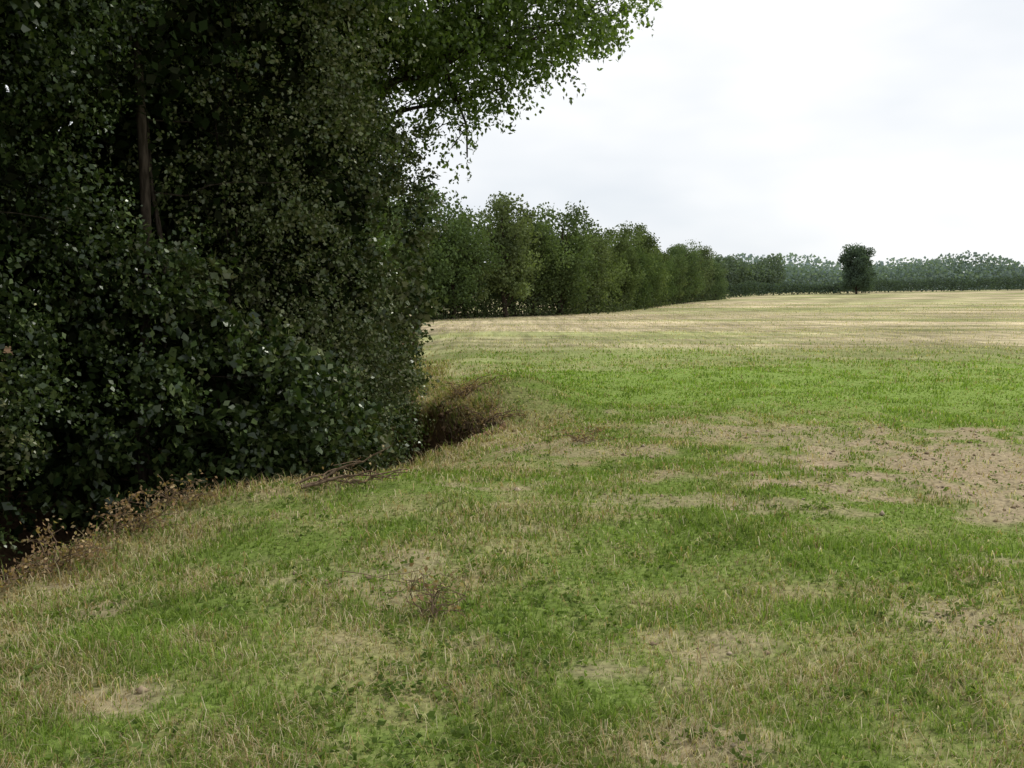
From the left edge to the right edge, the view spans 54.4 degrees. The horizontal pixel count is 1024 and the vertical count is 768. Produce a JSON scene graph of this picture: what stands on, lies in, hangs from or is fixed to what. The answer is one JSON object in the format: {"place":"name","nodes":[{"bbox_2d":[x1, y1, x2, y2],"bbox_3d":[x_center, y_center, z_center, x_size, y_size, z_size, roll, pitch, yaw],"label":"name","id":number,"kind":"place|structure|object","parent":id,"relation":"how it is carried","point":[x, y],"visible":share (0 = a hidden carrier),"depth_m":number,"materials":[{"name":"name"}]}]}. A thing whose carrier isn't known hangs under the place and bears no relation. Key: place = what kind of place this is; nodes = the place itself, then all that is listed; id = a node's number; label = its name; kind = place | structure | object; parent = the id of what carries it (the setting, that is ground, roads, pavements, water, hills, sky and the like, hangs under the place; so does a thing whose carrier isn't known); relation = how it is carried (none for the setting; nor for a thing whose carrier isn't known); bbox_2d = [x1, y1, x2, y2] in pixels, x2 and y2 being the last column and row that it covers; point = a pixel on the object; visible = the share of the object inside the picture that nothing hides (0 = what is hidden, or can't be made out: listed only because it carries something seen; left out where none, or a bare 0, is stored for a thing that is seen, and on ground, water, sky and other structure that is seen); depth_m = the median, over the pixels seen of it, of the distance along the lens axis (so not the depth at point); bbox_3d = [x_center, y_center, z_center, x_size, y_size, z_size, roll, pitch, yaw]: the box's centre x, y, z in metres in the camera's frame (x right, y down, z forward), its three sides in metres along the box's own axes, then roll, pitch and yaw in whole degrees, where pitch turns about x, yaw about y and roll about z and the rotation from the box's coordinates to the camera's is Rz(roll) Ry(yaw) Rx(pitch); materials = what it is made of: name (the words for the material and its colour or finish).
{"place":"outdoors","nodes":[
{"label":"outdoors","id":0,"kind":"place"},
{"bbox_2d":[0,289,1023,767],"bbox_3d":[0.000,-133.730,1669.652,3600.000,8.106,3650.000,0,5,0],"label":"ground","id":1,"kind":"structure","parent":0,"point":[894,301],"depth_m":7.11,"materials":[{"name":"green plant"}]},
{"bbox_2d":[0,564,19,602],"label":"dead bracken","id":2,"kind":"object","parent":1,"relation":"on","point":[5,584],"visible":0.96,"depth_m":6.05,"materials":[{"name":"brown plant"}]},
{"bbox_2d":[0,515,118,601],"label":"dead bracken","id":3,"kind":"object","parent":1,"relation":"on","point":[25,563],"visible":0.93,"depth_m":6.63,"materials":[{"name":"brown plant"}]},
{"bbox_2d":[86,479,192,544],"bbox_3d":[-2.817,1.044,7.410,0.816,0.610,0.878,0,5,0],"label":"dead bracken","id":4,"kind":"object","parent":1,"relation":"on","point":[133,525],"visible":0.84,"depth_m":7.39,"materials":[{"name":"brown plant"}]},
{"bbox_2d":[137,469,219,516],"bbox_3d":[-2.751,1.083,8.249,0.708,0.757,0.832,-3,6,-35],"label":"dead bracken","id":5,"kind":"object","parent":1,"relation":"on","point":[190,497],"visible":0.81,"depth_m":8.14,"materials":[{"name":"brown plant"}]},
{"bbox_2d":[0,0,463,566],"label":"hedgerow","id":6,"kind":"object","parent":1,"relation":"on","point":[162,260],"visible":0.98,"depth_m":10.21,"materials":[{"name":"green plant"}]},
{"bbox_2d":[0,357,566,591],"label":"bank grass","id":7,"kind":"structure","parent":1,"relation":"on","point":[458,402],"depth_m":11.22,"materials":[{"name":"plant"}]},
{"bbox_2d":[295,441,414,488],"bbox_3d":[-1.297,0.730,8.296,0.916,0.517,0.540,-3,5,-29],"label":"fallen branch","id":8,"kind":"object","parent":1,"relation":"on","point":[325,479],"visible":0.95,"depth_m":8.31,"materials":[{"name":"brown wood"}]},
{"bbox_2d":[342,557,484,621],"bbox_3d":[-0.438,1.087,5.133,0.683,0.364,0.628,-3,5,-34],"label":"weed tuft","id":9,"kind":"object","parent":1,"relation":"on","point":[420,596],"visible":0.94,"depth_m":5.14,"materials":[{"name":"brown plant"}]},
{"bbox_2d":[226,0,662,477],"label":"overhanging ash tree","id":10,"kind":"object","parent":1,"relation":"on","point":[466,36],"visible":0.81,"depth_m":13.32,"materials":[{"name":"green plant"}]},
{"bbox_2d":[407,400,505,466],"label":"ditch bank clods","id":11,"kind":"object","parent":1,"relation":"on","point":[441,415],"visible":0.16,"depth_m":15.27,"materials":[{"name":"brown soil"}]},
{"bbox_2d":[436,369,510,400],"bbox_3d":[-0.703,0.068,16.044,0.957,0.616,1.313,4,6,44],"label":"dead bracken","id":12,"kind":"object","parent":1,"relation":"on","point":[466,390],"visible":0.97,"depth_m":16.01,"materials":[{"name":"brown plant"}]},
{"bbox_2d":[452,393,527,439],"bbox_3d":[-0.430,0.974,14.663,1.295,1.688,1.214,-4,6,-39],"label":"dead bracken","id":13,"kind":"object","parent":1,"relation":"on","point":[492,418],"visible":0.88,"depth_m":14.71,"materials":[{"name":"brown plant"}]},
{"bbox_2d":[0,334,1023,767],"bbox_3d":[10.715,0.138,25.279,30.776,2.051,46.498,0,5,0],"label":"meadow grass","id":14,"kind":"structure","parent":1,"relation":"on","point":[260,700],"depth_m":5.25,"materials":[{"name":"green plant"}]},
{"bbox_2d":[0,379,1023,767],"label":"broadleaf weeds","id":15,"kind":"object","parent":1,"relation":"on","point":[388,685],"visible":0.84,"depth_m":4.78,"materials":[{"name":"green plant"}]},
{"bbox_2d":[73,412,1023,755],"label":"soil clods","id":16,"kind":"object","parent":1,"relation":"on","point":[793,504],"visible":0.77,"depth_m":9.02,"materials":[{"name":"brown soil"}]},
{"bbox_2d":[372,174,737,327],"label":"distant tree row","id":17,"kind":"object","parent":1,"relation":"on","point":[543,266],"visible":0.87,"depth_m":96.51,"materials":[{"name":"green plant"}]},
{"bbox_2d":[532,421,627,443],"bbox_3d":[0.763,0.580,11.441,1.078,0.388,0.926,0,5,0],"label":"dead bracken","id":18,"kind":"object","parent":1,"relation":"on","point":[580,438],"visible":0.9,"depth_m":11.45,"materials":[{"name":"brown plant"}]},
{"bbox_2d":[435,302,1023,391],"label":"field stubble","id":19,"kind":"object","parent":1,"relation":"on","point":[764,325],"visible":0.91,"depth_m":51.44,"materials":[{"name":"beige plant"}]},
{"bbox_2d":[710,253,785,292],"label":"distant copse","id":20,"kind":"object","parent":1,"relation":"on","point":[741,271],"visible":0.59,"depth_m":262.57,"materials":[{"name":"green plant"}]},
{"bbox_2d":[475,250,1023,294],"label":"distant woodland","id":21,"kind":"object","parent":1,"relation":"on","point":[797,275],"visible":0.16,"depth_m":470.47,"materials":[{"name":"green plant"}]},
{"bbox_2d":[837,243,877,293],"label":"lone field tree","id":22,"kind":"object","parent":1,"relation":"on","point":[855,275],"visible":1,"depth_m":234.86,"materials":[{"name":"green plant"}]},
{"bbox_2d":[710,252,1020,290],"bbox_3d":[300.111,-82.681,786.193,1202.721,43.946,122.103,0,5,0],"label":"distant hill woodland","id":23,"kind":"object","parent":1,"relation":"on","point":[824,265],"visible":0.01,"depth_m":794.39,"materials":[{"name":"green plant"}]},
{"bbox_2d":[716,275,1023,297],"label":"field boundary hedge","id":24,"kind":"object","parent":1,"relation":"on","point":[744,288],"visible":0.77,"depth_m":251.30,"materials":[{"name":"green plant"}]},
{"bbox_2d":[6,0,1023,289],"label":"sky","id":25,"kind":"structure","parent":0,"point":[895,128],"materials":[{"name":"white"}]}
]}

